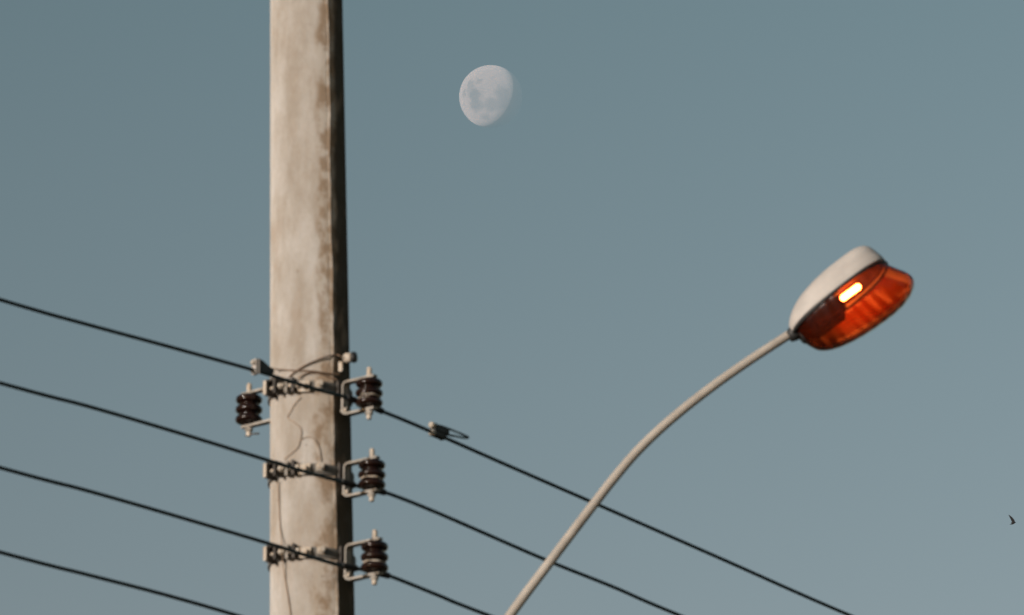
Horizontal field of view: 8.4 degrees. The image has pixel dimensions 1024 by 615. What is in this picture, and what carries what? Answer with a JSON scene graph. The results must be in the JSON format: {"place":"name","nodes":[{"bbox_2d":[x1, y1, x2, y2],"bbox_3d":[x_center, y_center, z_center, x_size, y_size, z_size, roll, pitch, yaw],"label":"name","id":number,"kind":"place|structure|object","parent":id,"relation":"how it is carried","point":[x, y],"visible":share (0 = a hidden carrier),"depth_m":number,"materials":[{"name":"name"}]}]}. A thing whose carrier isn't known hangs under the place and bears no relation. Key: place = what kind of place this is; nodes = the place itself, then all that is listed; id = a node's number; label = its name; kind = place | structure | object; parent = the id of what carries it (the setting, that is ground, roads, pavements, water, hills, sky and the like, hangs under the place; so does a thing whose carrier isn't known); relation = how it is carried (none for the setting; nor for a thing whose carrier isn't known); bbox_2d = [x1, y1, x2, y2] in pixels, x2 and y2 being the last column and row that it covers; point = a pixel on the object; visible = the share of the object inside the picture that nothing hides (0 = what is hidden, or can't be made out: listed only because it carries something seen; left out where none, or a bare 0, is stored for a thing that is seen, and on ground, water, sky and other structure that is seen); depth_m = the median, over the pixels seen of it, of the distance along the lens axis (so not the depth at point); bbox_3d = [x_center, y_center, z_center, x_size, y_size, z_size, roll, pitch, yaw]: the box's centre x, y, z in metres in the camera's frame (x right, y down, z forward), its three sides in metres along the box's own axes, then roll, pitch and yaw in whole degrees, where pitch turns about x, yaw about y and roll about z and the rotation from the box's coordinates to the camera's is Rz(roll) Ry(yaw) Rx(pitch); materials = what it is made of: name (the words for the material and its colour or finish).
{"place":"outdoors","nodes":[
{"label":"outdoors","id":0,"kind":"place"},
{"bbox_2d":[0,550,239,614],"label":"power line","id":1,"kind":"object","parent":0,"point":[86,574],"visible":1,"depth_m":21.69,"materials":[{"name":"black rubber"}]},
{"bbox_2d":[0,0,1023,614],"label":"sky","id":2,"kind":"structure","parent":0,"point":[567,220],"materials":[{"name":"blue"}]},
{"bbox_2d":[1009,515,1015,524],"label":"bird","id":3,"kind":"object","parent":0,"point":[1012,520],"visible":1,"depth_m":189.42},
{"label":"ground","id":4,"kind":"structure","parent":0,"visible":0},
{"bbox_2d":[270,0,354,614],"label":"utility pole","id":5,"kind":"object","parent":4,"relation":"on","point":[309,311],"visible":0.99,"depth_m":22.91,"materials":[{"name":"concrete"}]},
{"bbox_2d":[235,383,269,436],"bbox_3d":[-0.828,0.334,23.049,0.183,0.184,0.091,-8,-20,23],"label":"insulator rack","id":6,"kind":"object","parent":5,"relation":"attached to","point":[248,410],"visible":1,"depth_m":23.04,"materials":[{"name":"ceramic"}]},
{"bbox_2d":[277,481,290,614],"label":"binding wire","id":7,"kind":"object","parent":5,"relation":"attached to","point":[282,545],"visible":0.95,"depth_m":22.63,"materials":[{"name":"grey metal"}]},
{"bbox_2d":[284,397,301,459],"bbox_3d":[-0.716,0.394,22.743,0.065,0.206,0.007,-8,-20,24],"label":"binding wire","id":8,"kind":"object","parent":5,"relation":"attached to","point":[296,424],"visible":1,"depth_m":22.73,"materials":[{"name":"grey metal"}]},
{"bbox_2d":[273,368,339,374],"bbox_3d":[-0.675,0.205,22.805,0.228,0.027,0.034,-1,-18,2],"label":"binding wire","id":9,"kind":"object","parent":5,"relation":"attached to","point":[306,370],"visible":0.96,"depth_m":22.80,"materials":[{"name":"grey metal"}]},
{"bbox_2d":[263,377,352,405],"bbox_3d":[-0.669,0.293,22.891,0.292,0.056,0.305,0,-18,0],"label":"pole clamp","id":10,"kind":"object","parent":5,"relation":"attached to","point":[273,388],"visible":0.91,"depth_m":22.78,"materials":[{"name":"metal"}]},
{"bbox_2d":[263,460,353,488],"bbox_3d":[-0.664,0.562,22.803,0.295,0.056,0.310,0,-18,0],"label":"pole clamp","id":11,"kind":"object","parent":5,"relation":"attached to","point":[272,472],"visible":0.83,"depth_m":22.69,"materials":[{"name":"metal"}]},
{"bbox_2d":[263,543,355,571],"bbox_3d":[-0.658,0.831,22.716,0.299,0.056,0.314,0,-18,0],"label":"pole clamp","id":12,"kind":"object","parent":5,"relation":"attached to","point":[272,555],"visible":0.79,"depth_m":22.60,"materials":[{"name":"metal"}]},
{"bbox_2d":[288,354,340,378],"bbox_3d":[-0.647,0.195,22.805,0.178,0.101,0.027,2,-18,-7],"label":"binding wire","id":13,"kind":"object","parent":5,"relation":"attached to","point":[314,361],"visible":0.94,"depth_m":22.80,"materials":[{"name":"grey metal"}]},
{"bbox_2d":[298,372,336,379],"bbox_3d":[-0.635,0.224,22.790,0.130,0.025,0.013,3,-18,-9],"label":"binding wire","id":14,"kind":"object","parent":5,"relation":"attached to","point":[317,373],"visible":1,"depth_m":22.79,"materials":[{"name":"grey metal"}]},
{"bbox_2d":[338,352,357,371],"bbox_3d":[-0.537,0.180,22.852,0.061,0.071,0.041,-2,-18,6],"label":"bolt connector","id":15,"kind":"object","parent":5,"relation":"attached to","point":[351,357],"visible":1,"depth_m":22.84,"materials":[{"name":"metal"}]},
{"bbox_2d":[340,367,382,419],"bbox_3d":[-0.502,0.284,22.756,0.168,0.178,0.091,-7,-19,21],"label":"insulator rack","id":16,"kind":"object","parent":5,"relation":"attached to","point":[369,382],"visible":1,"depth_m":22.72,"materials":[{"name":"ceramic"}]},
{"bbox_2d":[0,298,851,614],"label":"power line","id":17,"kind":"object","parent":16,"relation":"attached to","point":[346,396],"visible":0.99,"depth_m":22.94,"materials":[{"name":"black metal"}]},
{"bbox_2d":[250,358,273,375],"bbox_3d":[-0.802,0.196,22.433,0.097,0.054,0.025,16,-24,-40],"label":"wire connector","id":18,"kind":"object","parent":17,"relation":"attached to","point":[259,365],"visible":1,"depth_m":22.41,"materials":[{"name":"beige paint"}]},
{"bbox_2d":[428,422,468,440],"bbox_3d":[-0.224,0.411,23.074,0.151,0.063,0.077,11,-21,-30],"label":"wire connector","id":19,"kind":"object","parent":17,"relation":"attached to","point":[439,432],"visible":1,"depth_m":23.05,"materials":[{"name":"black rubber"}]},
{"bbox_2d":[341,448,385,501],"bbox_3d":[-0.493,0.549,22.666,0.173,0.179,0.091,-7,-19,21],"label":"insulator rack","id":20,"kind":"object","parent":5,"relation":"attached to","point":[372,464],"visible":1,"depth_m":22.63,"materials":[{"name":"ceramic"}]},
{"bbox_2d":[0,381,681,614],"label":"power line","id":21,"kind":"object","parent":20,"relation":"attached to","point":[351,484],"visible":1,"depth_m":22.56,"materials":[{"name":"black metal"}]},
{"bbox_2d":[343,529,388,584],"bbox_3d":[-0.485,0.814,22.577,0.178,0.184,0.091,-8,-19,22],"label":"insulator rack","id":22,"kind":"object","parent":5,"relation":"attached to","point":[374,547],"visible":1,"depth_m":22.54,"materials":[{"name":"ceramic"}]},
{"bbox_2d":[0,466,490,614],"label":"power line","id":23,"kind":"object","parent":22,"relation":"attached to","point":[356,568],"visible":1,"depth_m":22.16,"materials":[{"name":"black rubber"}]},
{"bbox_2d":[505,246,913,614],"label":"street lamp","id":24,"kind":"object","parent":4,"relation":"on","point":[853,295],"visible":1,"depth_m":22.85,"materials":[{"name":"grey metal"}]}
]}

